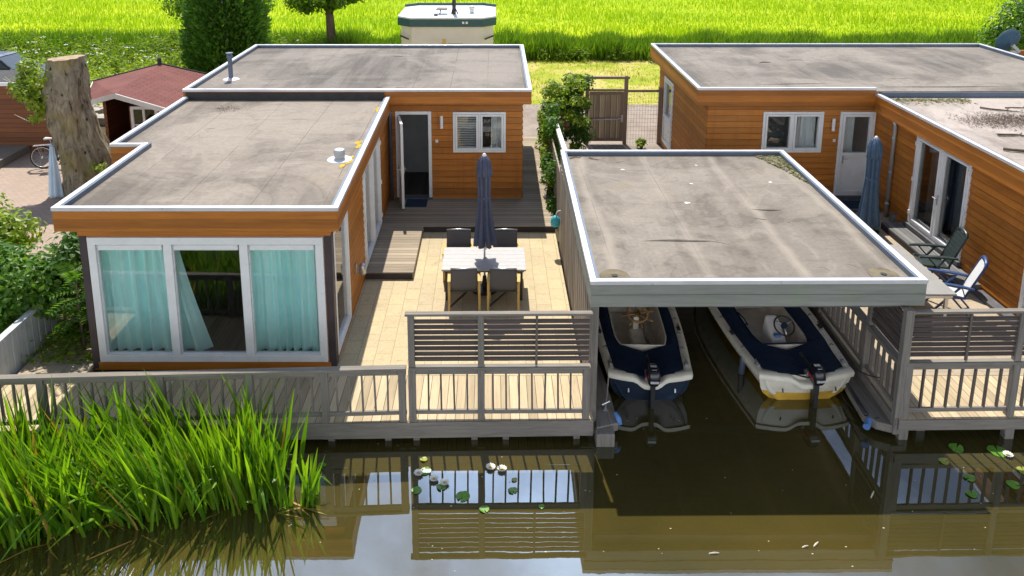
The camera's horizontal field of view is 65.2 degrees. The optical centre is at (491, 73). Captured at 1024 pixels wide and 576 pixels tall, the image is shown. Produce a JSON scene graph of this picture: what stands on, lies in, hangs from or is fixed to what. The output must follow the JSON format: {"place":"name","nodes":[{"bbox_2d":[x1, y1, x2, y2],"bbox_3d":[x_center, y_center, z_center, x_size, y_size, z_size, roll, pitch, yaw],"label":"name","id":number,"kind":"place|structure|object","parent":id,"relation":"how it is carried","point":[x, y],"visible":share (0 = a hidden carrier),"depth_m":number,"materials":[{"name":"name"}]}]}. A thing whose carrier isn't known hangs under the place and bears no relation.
{"place":"outdoors","nodes":[
{"label":"outdoors","id":0,"kind":"place"},
{"bbox_2d":[0,152,80,292],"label":"yard paving","id":1,"kind":"structure","parent":0,"point":[24,181],"depth_m":22.69,"materials":[{"name":"stone"}]},
{"bbox_2d":[0,145,29,167],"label":"cabin deck","id":2,"kind":"structure","parent":1,"relation":"on","point":[9,154],"depth_m":25.68,"materials":[{"name":"grey wood"}]},
{"bbox_2d":[0,70,56,151],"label":"timber cabin","id":3,"kind":"object","parent":1,"relation":"on","point":[15,130],"visible":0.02,"depth_m":26.22,"materials":[{"name":"wood"}]},
{"bbox_2d":[30,137,60,168],"bbox_3d":[-13.325,2.405,24.690,1.798,1.062,0.565,-2,12,-8],"label":"bicycle","id":4,"kind":"object","parent":1,"relation":"on","point":[41,146],"visible":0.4,"depth_m":24.61,"materials":[{"name":"metal"}]},
{"bbox_2d":[48,143,63,197],"bbox_3d":[-12.231,2.740,22.269,0.321,1.534,0.472,-12,17,-43],"label":"parasol","id":5,"kind":"object","parent":1,"relation":"on","point":[55,187],"visible":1,"depth_m":22.29,"materials":[{"name":"fabric"}]},
{"bbox_2d":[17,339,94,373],"bbox_3d":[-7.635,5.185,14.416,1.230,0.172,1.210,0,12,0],"label":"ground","id":6,"kind":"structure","parent":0,"point":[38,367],"depth_m":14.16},
{"bbox_2d":[16,126,559,373],"bbox_3d":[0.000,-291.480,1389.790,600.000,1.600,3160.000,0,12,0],"label":"ground","id":7,"kind":"structure","parent":0,"point":[185,254],"depth_m":15.87,"materials":[{"name":"soil"}]},
{"bbox_2d":[0,192,46,259],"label":"shrub","id":8,"kind":"object","parent":7,"relation":"on","point":[13,232],"visible":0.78,"depth_m":16.75,"materials":[{"name":"green plant"}]},
{"bbox_2d":[0,306,56,374],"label":"board fence","id":9,"kind":"object","parent":7,"relation":"on","point":[18,335],"visible":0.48,"depth_m":14.19,"materials":[{"name":"wood"}]},
{"bbox_2d":[0,237,82,333],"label":"shrub","id":10,"kind":"object","parent":7,"relation":"on","point":[24,285],"visible":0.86,"depth_m":14.61,"materials":[{"name":"green plant"}]},
{"bbox_2d":[22,314,92,364],"bbox_3d":[-7.640,4.698,15.734,1.414,0.392,3.333,0,12,0],"label":"ground cover","id":11,"kind":"object","parent":7,"relation":"on","point":[63,351],"visible":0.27,"depth_m":14.59,"materials":[{"name":"green plant"}]},
{"bbox_2d":[4,54,113,195],"bbox_3d":[-11.885,1.394,22.814,3.271,3.933,2.267,0,12,0],"label":"pollard tree","id":12,"kind":"object","parent":7,"relation":"on","point":[61,95],"visible":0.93,"depth_m":22.28,"materials":[{"name":"brown plant"}]},
{"bbox_2d":[41,231,86,317],"bbox_3d":[-7.925,3.837,15.745,1.719,2.464,2.541,0,12,0],"label":"shrub","id":13,"kind":"object","parent":7,"relation":"on","point":[69,248],"visible":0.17,"depth_m":14.85,"materials":[{"name":"green plant"}]},
{"bbox_2d":[42,260,89,349],"bbox_3d":[-7.581,4.215,14.594,1.113,1.797,1.266,-8,15,-33],"label":"ailanthus sapling","id":14,"kind":"object","parent":7,"relation":"on","point":[80,309],"visible":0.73,"depth_m":14.47,"materials":[{"name":"green plant"}]},
{"bbox_2d":[92,104,104,125],"bbox_3d":[-14.768,1.487,30.537,2.920,0.386,2.272,0,12,0],"label":"rubble","id":15,"kind":"object","parent":7,"relation":"on","point":[99,111],"visible":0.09,"depth_m":30.50,"materials":[{"name":"stone"}]},
{"bbox_2d":[90,57,207,142],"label":"garden shed","id":16,"kind":"structure","parent":7,"relation":"on","point":[131,99],"depth_m":26.22,"materials":[{"name":"red"}]},
{"bbox_2d":[130,106,157,128],"bbox_3d":[-10.875,1.594,25.114,0.850,1.170,0.080,0,12,0],"label":"window","id":17,"kind":"structure","parent":16,"relation":"in","point":[132,108],"depth_m":25.01,"materials":[{"name":"white plastic"}]},
{"bbox_2d":[50,44,531,369],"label":"timber house","id":18,"kind":"structure","parent":7,"relation":"on","point":[328,151],"depth_m":16.88,"materials":[{"name":"wood"}]},
{"bbox_2d":[100,249,213,350],"bbox_3d":[-5.941,3.891,14.039,1.879,2.180,0.243,0,12,0],"label":"curtain","id":19,"kind":"object","parent":18,"relation":"hanging from","point":[135,292],"visible":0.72,"depth_m":14.07,"materials":[{"name":"fabric"}]},
{"bbox_2d":[86,237,328,361],"bbox_3d":[-4.860,3.895,13.831,3.990,2.330,0.150,0,12,0],"label":"front window","id":20,"kind":"structure","parent":18,"relation":"in","point":[177,354],"depth_m":13.79,"materials":[{"name":"white plastic"}]},
{"bbox_2d":[198,105,253,112],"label":"leaf litter","id":21,"kind":"object","parent":18,"relation":"on","point":[226,108],"visible":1,"depth_m":19.90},
{"bbox_2d":[251,245,319,350],"bbox_3d":[-3.580,3.897,14.012,1.400,2.180,0.225,0,12,0],"label":"curtain","id":22,"kind":"object","parent":18,"relation":"hanging from","point":[285,298],"visible":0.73,"depth_m":14.03,"materials":[{"name":"fabric"}]},
{"bbox_2d":[333,210,351,353],"bbox_3d":[-2.782,3.725,14.617,0.135,2.330,1.350,0,12,0],"label":"side window","id":23,"kind":"structure","parent":18,"relation":"in","point":[341,255],"depth_m":14.87,"materials":[{"name":"white plastic"}]},
{"bbox_2d":[362,137,382,268],"bbox_3d":[-2.735,2.844,18.315,0.231,2.330,2.490,0,12,0],"label":"french door","id":24,"kind":"structure","parent":18,"relation":"in","point":[372,196],"depth_m":18.27,"materials":[{"name":"white plastic"}]},
{"bbox_2d":[397,116,405,208],"bbox_3d":[-2.377,2.302,20.866,0.204,2.280,0.800,-3,12,-12],"label":"door","id":25,"kind":"structure","parent":18,"relation":"in","point":[401,169],"depth_m":20.64,"materials":[{"name":"white plastic"}]},
{"bbox_2d":[457,118,475,146],"bbox_3d":[-0.685,1.542,21.389,0.530,0.870,0.043,0,12,0],"label":"window blind","id":26,"kind":"object","parent":18,"relation":"attached to","point":[466,132],"depth_m":21.40,"materials":[{"name":"white plastic"}]},
{"bbox_2d":[381,136,554,231],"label":"deck","id":27,"kind":"structure","parent":18,"relation":"attached to","point":[528,211],"depth_m":20.67,"materials":[{"name":"wood"}]},
{"bbox_2d":[405,199,427,206],"bbox_3d":[-2.000,3.433,21.220,0.560,0.015,0.530,0,12,0],"label":"doormat","id":28,"kind":"object","parent":27,"relation":"on","point":[416,202],"visible":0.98,"depth_m":21.20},
{"bbox_2d":[453,112,505,151],"bbox_3d":[-0.335,1.546,21.240,1.400,1.110,0.153,0,12,0],"label":"rear window","id":29,"kind":"structure","parent":18,"relation":"in","point":[479,116],"depth_m":21.18,"materials":[{"name":"white plastic"}]},
{"bbox_2d":[491,114,503,146],"bbox_3d":[0.155,1.579,21.492,0.350,1.270,0.093,0,12,0],"label":"curtain","id":30,"kind":"object","parent":18,"relation":"hanging from","point":[495,131],"visible":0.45,"depth_m":21.49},
{"bbox_2d":[535,72,595,232],"bbox_3d":[2.357,2.005,22.962,2.100,2.840,7.840,0,12,0],"label":"ivy hedge","id":31,"kind":"object","parent":7,"relation":"on","point":[555,134],"visible":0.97,"depth_m":24.84,"materials":[{"name":"green plant"}]},
{"bbox_2d":[651,43,1023,315],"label":"timber house","id":32,"kind":"structure","parent":7,"relation":"on","point":[943,176],"depth_m":21.25,"materials":[{"name":"wood"}]},
{"bbox_2d":[662,76,673,149],"bbox_3d":[5.764,1.297,26.063,0.153,2.240,1.290,0,12,0],"label":"side door","id":33,"kind":"structure","parent":32,"relation":"in","point":[668,98],"depth_m":26.18,"materials":[{"name":"white plastic"}]},
{"bbox_2d":[761,111,823,152],"bbox_3d":[8.030,1.557,21.426,1.610,1.130,0.153,0,12,0],"label":"window","id":34,"kind":"structure","parent":32,"relation":"in","point":[792,115],"depth_m":21.36,"materials":[{"name":"white plastic"}]},
{"bbox_2d":[795,117,815,146],"bbox_3d":[8.485,1.582,21.643,0.470,1.200,0.088,0,12,0],"label":"curtain","id":35,"kind":"object","parent":32,"relation":"hanging from","point":[805,132],"visible":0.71,"depth_m":21.64,"materials":[{"name":"fabric"}]},
{"bbox_2d":[843,117,854,151],"bbox_3d":[9.615,1.640,21.684,0.330,1.270,0.088,1,12,3],"label":"curtain","id":36,"kind":"object","parent":32,"relation":"hanging from","point":[848,134],"visible":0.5,"depth_m":21.67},
{"bbox_2d":[833,111,875,194],"bbox_3d":[9.745,2.162,21.517,0.940,2.350,0.231,0,12,0],"label":"door","id":37,"kind":"structure","parent":32,"relation":"in","point":[850,167],"depth_m":21.57,"materials":[{"name":"white plastic"}]},
{"bbox_2d":[892,98,977,104],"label":"leaf litter","id":38,"kind":"object","parent":32,"relation":"on","point":[935,100],"visible":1,"depth_m":20.59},
{"bbox_2d":[907,136,972,260],"bbox_3d":[10.245,2.769,18.375,0.231,2.250,2.240,0,12,0],"label":"french door","id":39,"kind":"structure","parent":32,"relation":"in","point":[940,186],"depth_m":18.37,"materials":[{"name":"white plastic"}]},
{"bbox_2d":[948,108,1023,133],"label":"leaf litter","id":40,"kind":"object","parent":32,"relation":"on","point":[1003,119],"visible":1,"depth_m":18.74,"materials":[{"name":"plant"}]},
{"bbox_2d":[980,106,1023,112],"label":"twig","id":41,"kind":"object","parent":32,"relation":"on","point":[998,109],"visible":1,"depth_m":19.59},
{"bbox_2d":[995,29,1020,53],"bbox_3d":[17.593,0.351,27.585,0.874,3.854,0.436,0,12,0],"label":"satellite dish","id":42,"kind":"object","parent":32,"relation":"on","point":[1007,40],"visible":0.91,"depth_m":27.18,"materials":[{"name":"metal"}]},
{"bbox_2d":[997,132,1023,135],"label":"twig","id":43,"kind":"object","parent":32,"relation":"on","point":[1009,134],"visible":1,"depth_m":17.49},
{"bbox_2d":[1003,147,1023,151],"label":"twig","id":44,"kind":"object","parent":32,"relation":"on","point":[1015,150],"visible":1,"depth_m":16.39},
{"bbox_2d":[1018,271,1023,307],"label":"side window","id":45,"kind":"structure","parent":32,"relation":"in","point":[1021,299],"depth_m":15.44,"materials":[{"name":"white plastic"}]},
{"bbox_2d":[28,56,659,105],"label":"mown grass","id":46,"kind":"structure","parent":0,"point":[559,72],"depth_m":38.11,"materials":[{"name":"plant"}]},
{"bbox_2d":[0,51,45,69],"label":"parked car","id":47,"kind":"object","parent":46,"relation":"on","point":[9,60],"visible":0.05,"depth_m":35.02,"materials":[{"name":"white paint"}]},
{"bbox_2d":[6,46,185,105],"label":"weeds","id":48,"kind":"object","parent":46,"relation":"on","point":[103,69],"visible":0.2,"depth_m":36.12,"materials":[{"name":"green plant"}]},
{"bbox_2d":[14,36,297,62],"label":"wild flowers","id":49,"kind":"object","parent":48,"relation":"on","point":[106,49],"visible":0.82,"depth_m":36.60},
{"bbox_2d":[0,26,327,74],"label":"weeds","id":50,"kind":"object","parent":46,"relation":"on","point":[30,51],"visible":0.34,"depth_m":40.65,"materials":[{"name":"plant"}]},
{"bbox_2d":[155,0,276,22],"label":"deciduous tree","id":51,"kind":"object","parent":46,"relation":"on","point":[176,5],"visible":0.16,"depth_m":36.00,"materials":[{"name":"green plant"}]},
{"bbox_2d":[178,0,271,72],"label":"conifer","id":52,"kind":"object","parent":46,"relation":"on","point":[209,35],"visible":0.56,"depth_m":32.95,"materials":[{"name":"green plant"}]},
{"bbox_2d":[282,0,364,43],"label":"deciduous tree","id":53,"kind":"object","parent":46,"relation":"on","point":[329,7],"visible":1,"depth_m":40.58,"materials":[{"name":"green plant"}]},
{"bbox_2d":[398,0,495,43],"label":"cabin boat","id":54,"kind":"object","parent":46,"relation":"on","point":[453,22],"visible":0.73,"depth_m":36.72,"materials":[{"name":"white plastic"}]},
{"bbox_2d":[524,59,659,107],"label":"rough grass","id":55,"kind":"structure","parent":46,"relation":"on","point":[580,62],"depth_m":38.27,"materials":[{"name":"plant"}]},
{"bbox_2d":[537,47,654,62],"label":"weeds","id":56,"kind":"object","parent":46,"relation":"on","point":[584,58],"visible":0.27,"depth_m":41.12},
{"bbox_2d":[973,0,1023,50],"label":"tall bush","id":57,"kind":"object","parent":46,"relation":"on","point":[997,29],"visible":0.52,"depth_m":32.95,"materials":[{"name":"green plant"}]},
{"bbox_2d":[338,232,581,375],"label":"terrace paving","id":58,"kind":"structure","parent":0,"point":[377,333],"depth_m":16.25,"materials":[{"name":"tile"}]},
{"bbox_2d":[365,227,422,278],"bbox_3d":[-2.220,4.104,18.505,1.040,0.148,2.516,0,12,0],"label":"deck step","id":59,"kind":"object","parent":58,"relation":"on","point":[395,253],"visible":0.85,"depth_m":18.20,"materials":[{"name":"wood"}]},
{"bbox_2d":[442,228,473,280],"bbox_3d":[-0.730,3.935,17.373,0.664,0.964,0.659,0,12,0],"label":"dining chair","id":60,"kind":"object","parent":58,"relation":"on","point":[458,237],"visible":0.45,"depth_m":17.58,"materials":[{"name":"fabric"}]},
{"bbox_2d":[447,268,480,310],"bbox_3d":[-0.559,4.216,16.075,0.664,0.964,0.659,0,12,-2],"label":"dining chair","id":61,"kind":"object","parent":58,"relation":"on","point":[465,280],"visible":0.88,"depth_m":15.81,"materials":[{"name":"grey fabric"}]},
{"bbox_2d":[442,247,525,299],"bbox_3d":[-0.165,4.195,16.749,1.710,0.716,1.068,0,12,0],"label":"dining table","id":62,"kind":"object","parent":58,"relation":"on","point":[473,257],"visible":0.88,"depth_m":16.61,"materials":[{"name":"white"}]},
{"bbox_2d":[473,153,496,295],"bbox_3d":[-0.155,3.076,16.523,0.560,3.000,0.560,0,12,0],"label":"parasol","id":63,"kind":"object","parent":58,"relation":"on","point":[484,236],"visible":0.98,"depth_m":16.37,"materials":[{"name":"blue fabric"}]},
{"bbox_2d":[487,267,520,310],"bbox_3d":[0.238,4.216,16.075,0.664,0.964,0.659,1,12,3],"label":"dining chair","id":64,"kind":"object","parent":58,"relation":"on","point":[505,280],"visible":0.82,"depth_m":15.81,"materials":[{"name":"fabric"}]},
{"bbox_2d":[492,228,520,246],"bbox_3d":[0.290,3.935,17.373,0.664,0.964,0.659,0,12,0],"label":"dining chair","id":65,"kind":"object","parent":58,"relation":"on","point":[505,237],"visible":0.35,"depth_m":17.58,"materials":[{"name":"fabric"}]},
{"bbox_2d":[0,0,1023,55],"bbox_3d":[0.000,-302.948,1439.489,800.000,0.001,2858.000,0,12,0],"label":"meadow","id":66,"kind":"structure","parent":0,"point":[560,23],"depth_m":57.67,"materials":[{"name":"plant"}]},
{"bbox_2d":[0,25,372,54],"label":"bank grass","id":67,"kind":"structure","parent":66,"relation":"on","point":[125,38],"depth_m":43.89,"materials":[{"name":"plant"}]},
{"bbox_2d":[313,24,1017,60],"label":"bank grass","id":68,"kind":"structure","parent":66,"relation":"on","point":[599,45],"depth_m":42.05,"materials":[{"name":"plant"}]},
{"bbox_2d":[0,253,1023,575],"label":"water","id":69,"kind":"structure","parent":0,"point":[652,493],"depth_m":11.31,"materials":[{"name":"liquid"}]},
{"bbox_2d":[87,540,131,559],"bbox_3d":[-5.049,6.293,10.568,0.550,0.025,0.024,-8,15,-34],"label":"reed stalk","id":70,"kind":"object","parent":69,"relation":"on","point":[108,550],"visible":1,"depth_m":10.56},
{"bbox_2d":[0,363,308,561],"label":"reeds","id":71,"kind":"object","parent":69,"relation":"in","point":[128,470],"visible":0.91,"depth_m":11.08,"materials":[{"name":"plant"}]},
{"bbox_2d":[0,481,325,562],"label":"dead reeds","id":72,"kind":"object","parent":69,"relation":"on","point":[104,526],"visible":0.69,"depth_m":10.92,"materials":[{"name":"plant"}]},
{"bbox_2d":[0,376,592,445],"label":"front deck","id":73,"kind":"structure","parent":69,"relation":"on","point":[472,426],"depth_m":13.02,"materials":[{"name":"grey wood"}]},
{"bbox_2d":[0,365,406,439],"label":"deck railing","id":74,"kind":"object","parent":73,"relation":"on","point":[161,378],"visible":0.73,"depth_m":12.36,"materials":[{"name":"grey wood"}]},
{"bbox_2d":[405,311,593,419],"bbox_3d":[0.110,4.707,12.513,2.900,2.110,0.125,0,12,-1],"label":"deck railing","id":75,"kind":"object","parent":73,"relation":"on","point":[481,369],"visible":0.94,"depth_m":12.42,"materials":[{"name":"grey wood"}]},
{"bbox_2d":[299,448,332,506],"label":"reeds","id":76,"kind":"object","parent":69,"relation":"in","point":[312,486],"visible":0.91,"depth_m":11.35,"materials":[{"name":"plant"}]},
{"bbox_2d":[411,486,421,493],"bbox_3d":[-1.100,6.061,11.639,0.153,0.022,0.142,0,12,0],"label":"lily pad","id":77,"kind":"object","parent":69,"relation":"on","point":[417,489],"visible":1,"depth_m":11.65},
{"bbox_2d":[456,491,469,501],"bbox_3d":[-0.420,6.085,11.520,0.204,0.030,0.189,0,12,0],"label":"lily pad","id":78,"kind":"object","parent":69,"relation":"on","point":[464,495],"visible":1,"depth_m":11.54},
{"bbox_2d":[595,426,614,446],"bbox_3d":[1.785,6.082,12.753,0.290,0.920,0.240,0,12,0],"label":"mooring pile","id":79,"kind":"object","parent":69,"relation":"in","point":[604,436],"visible":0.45,"depth_m":12.57,"materials":[{"name":"grey wood"}]},
{"bbox_2d":[598,307,692,408],"bbox_3d":[2.781,4.932,15.994,1.680,1.163,5.404,0,12,2],"label":"motor boat","id":80,"kind":"object","parent":69,"relation":"on","point":[644,353],"visible":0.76,"depth_m":14.28,"materials":[{"name":"blue fabric"}]},
{"bbox_2d":[559,150,928,432],"bbox_3d":[4.185,4.090,15.933,5.334,3.270,6.698,0,12,0],"label":"boathouse","id":81,"kind":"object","parent":69,"relation":"on","point":[693,228],"visible":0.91,"depth_m":14.22,"materials":[{"name":"concrete"}]},
{"bbox_2d":[551,210,560,226],"bbox_3d":[1.460,3.333,18.420,0.217,0.400,0.217,-9,15,-35],"label":"lantern","id":82,"kind":"object","parent":81,"relation":"hanging from","point":[555,220],"visible":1,"depth_m":18.36,"materials":[{"name":"glass"}]},
{"bbox_2d":[595,359,617,430],"bbox_3d":[1.840,4.980,15.913,0.360,0.140,6.597,0,12,0],"label":"mooring ledge","id":83,"kind":"object","parent":81,"relation":"attached to","point":[604,419],"visible":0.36,"depth_m":13.18,"materials":[{"name":"grey wood"}]},
{"bbox_2d":[614,412,621,424],"bbox_3d":[2.018,5.531,12.829,0.165,0.194,0.088,10,16,39],"label":"fender","id":84,"kind":"object","parent":83,"relation":"hanging from","point":[618,418],"visible":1,"depth_m":12.79,"materials":[{"name":"blue plastic"}]},
{"bbox_2d":[756,155,806,181],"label":"leaf litter","id":85,"kind":"object","parent":81,"relation":"on","point":[781,162],"visible":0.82,"depth_m":18.08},
{"bbox_2d":[708,307,854,407],"bbox_3d":[5.265,4.880,16.105,1.940,1.216,5.604,-1,12,-2],"label":"motor boat","id":86,"kind":"object","parent":69,"relation":"on","point":[775,348],"visible":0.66,"depth_m":14.33,"materials":[{"name":"blue fabric"}]},
{"bbox_2d":[738,355,745,374],"bbox_3d":[4.542,5.216,14.479,0.129,0.524,0.110,0,12,0],"label":"fender","id":87,"kind":"object","parent":86,"relation":"hanging from","point":[741,370],"visible":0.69,"depth_m":14.46,"materials":[{"name":"blue plastic"}]},
{"bbox_2d":[808,307,1023,439],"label":"front deck","id":88,"kind":"structure","parent":69,"relation":"on","point":[968,420],"depth_m":13.13,"materials":[{"name":"grey wood"}]},
{"bbox_2d":[807,307,891,432],"bbox_3d":[6.368,4.973,15.943,0.368,0.140,6.547,1,12,3],"label":"mooring ledge","id":89,"kind":"object","parent":88,"relation":"attached to","point":[871,406],"visible":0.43,"depth_m":13.23,"materials":[{"name":"grey wood"}]},
{"bbox_2d":[845,382,867,415],"bbox_3d":[6.242,4.950,15.648,0.134,0.080,5.510,1,12,3],"label":"water pipe","id":90,"kind":"object","parent":89,"relation":"attached to","point":[857,400],"visible":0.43,"depth_m":13.32,"materials":[{"name":"black plastic"}]},
{"bbox_2d":[863,417,871,429],"bbox_3d":[6.048,5.628,12.872,0.110,0.138,0.194,10,15,38],"label":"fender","id":91,"kind":"object","parent":89,"relation":"attached to","point":[867,423],"visible":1,"depth_m":12.82,"materials":[{"name":"blue plastic"}]},
{"bbox_2d":[816,306,907,403],"bbox_3d":[6.539,4.000,15.782,0.120,2.110,6.443,0,12,2],"label":"deck railing","id":92,"kind":"object","parent":88,"relation":"on","point":[885,322],"visible":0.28,"depth_m":13.49,"materials":[{"name":"grey wood"}]},
{"bbox_2d":[890,307,1023,434],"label":"deck railing","id":93,"kind":"object","parent":88,"relation":"on","point":[992,335],"visible":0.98,"depth_m":12.48,"materials":[{"name":"grey wood"}]},
{"bbox_2d":[948,443,963,452],"bbox_3d":[7.280,5.867,12.536,0.221,0.026,0.204,0,12,0],"label":"lily pad","id":94,"kind":"object","parent":69,"relation":"on","point":[958,449],"visible":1,"depth_m":12.54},
{"bbox_2d":[963,474,974,481],"bbox_3d":[7.099,6.008,11.893,0.169,0.023,0.157,0,12,0],"label":"lily pad","id":95,"kind":"object","parent":69,"relation":"on","point":[970,477],"visible":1,"depth_m":11.90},
{"bbox_2d":[965,490,977,497],"bbox_3d":[6.940,6.077,11.571,0.171,0.019,0.156,0,12,0],"label":"lily pad","id":96,"kind":"object","parent":69,"relation":"on","point":[973,494],"visible":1,"depth_m":11.57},
{"bbox_2d":[987,445,1005,457],"bbox_3d":[7.880,5.885,12.465,0.285,0.022,0.266,0,12,0],"label":"lily pad","id":97,"kind":"object","parent":69,"relation":"on","point":[998,452],"visible":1,"depth_m":12.48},
{"bbox_2d":[1006,480,1019,488],"bbox_3d":[7.659,6.038,11.755,0.186,0.023,0.172,0,12,0],"label":"lily pad","id":98,"kind":"object","parent":69,"relation":"on","point":[1012,484],"visible":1,"depth_m":11.76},
{"bbox_2d":[522,104,663,160],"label":"gravel yard","id":99,"kind":"structure","parent":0,"point":[530,122],"depth_m":28.94,"materials":[{"name":"gravel"}]},
{"bbox_2d":[585,76,629,143],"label":"garden gate","id":100,"kind":"structure","parent":99,"relation":"on","point":[615,120],"depth_m":26.96,"materials":[{"name":"brown wood"}]},
{"bbox_2d":[634,138,647,148],"bbox_3d":[4.972,2.331,26.669,0.429,0.409,0.500,0,12,0],"label":"weed","id":101,"kind":"object","parent":99,"relation":"on","point":[640,143],"visible":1,"depth_m":26.59,"materials":[{"name":"green plant"}]},
{"bbox_2d":[627,87,662,143],"bbox_3d":[5.383,1.482,27.029,1.635,2.080,0.110,0,12,0],"label":"fence","id":102,"kind":"object","parent":99,"relation":"on","point":[660,91],"visible":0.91,"depth_m":26.98,"materials":[{"name":"metal"}]},
{"bbox_2d":[831,212,1023,375],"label":"terrace paving","id":103,"kind":"structure","parent":0,"point":[971,301],"depth_m":15.38,"materials":[{"name":"tile"}]},
{"bbox_2d":[849,208,880,211],"bbox_3d":[9.600,3.530,21.353,1.200,0.066,0.750,0,12,0],"label":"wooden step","id":104,"kind":"object","parent":103,"relation":"on","point":[854,209],"visible":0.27,"depth_m":21.01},
{"bbox_2d":[840,200,859,207],"bbox_3d":[9.625,3.489,21.344,0.650,0.014,0.550,0,12,0],"label":"doormat","id":105,"kind":"object","parent":104,"relation":"on","point":[851,203],"visible":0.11,"depth_m":21.39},
{"bbox_2d":[857,136,882,233],"bbox_3d":[9.295,2.699,19.567,0.590,2.450,0.569,0,12,0],"label":"parasol","id":106,"kind":"object","parent":103,"relation":"on","point":[868,212],"visible":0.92,"depth_m":19.49,"materials":[{"name":"blue fabric"}]},
{"bbox_2d":[889,213,896,221],"bbox_3d":[10.050,3.679,20.081,0.194,0.320,0.191,0,12,0],"label":"flowerpot","id":107,"kind":"object","parent":103,"relation":"on","point":[892,217],"visible":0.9,"depth_m":20.02,"materials":[{"name":"ceramic"}]},
{"bbox_2d":[890,245,956,321],"bbox_3d":[8.340,4.290,16.351,0.980,0.698,2.250,0,12,0],"label":"garden table","id":108,"kind":"object","parent":103,"relation":"on","point":[937,287],"visible":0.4,"depth_m":15.56,"materials":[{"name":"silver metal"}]},
{"bbox_2d":[881,222,980,290],"bbox_3d":[9.960,4.131,18.363,0.520,0.156,3.350,0,12,0],"label":"wooden step","id":109,"kind":"object","parent":103,"relation":"on","point":[901,234],"visible":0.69,"depth_m":18.81,"materials":[{"name":"wood"}]},
{"bbox_2d":[909,226,968,282],"bbox_3d":[9.530,3.863,17.088,0.966,1.242,0.704,2,12,10],"label":"reclining chair","id":110,"kind":"object","parent":103,"relation":"on","point":[953,247],"visible":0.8,"depth_m":16.97,"materials":[{"name":"fabric"}]},
{"bbox_2d":[925,255,988,315],"bbox_3d":[9.175,4.138,15.818,0.966,1.242,0.704,5,13,23],"label":"reclining chair","id":111,"kind":"object","parent":103,"relation":"on","point":[980,267],"visible":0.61,"depth_m":15.67,"materials":[{"name":"fabric"}]},
{"bbox_2d":[971,290,1016,325],"bbox_3d":[10.110,4.894,15.049,0.220,0.068,3.350,0,12,0],"label":"kerb board","id":112,"kind":"object","parent":103,"relation":"on","point":[986,299],"visible":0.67,"depth_m":16.23,"materials":[{"name":"wood"}]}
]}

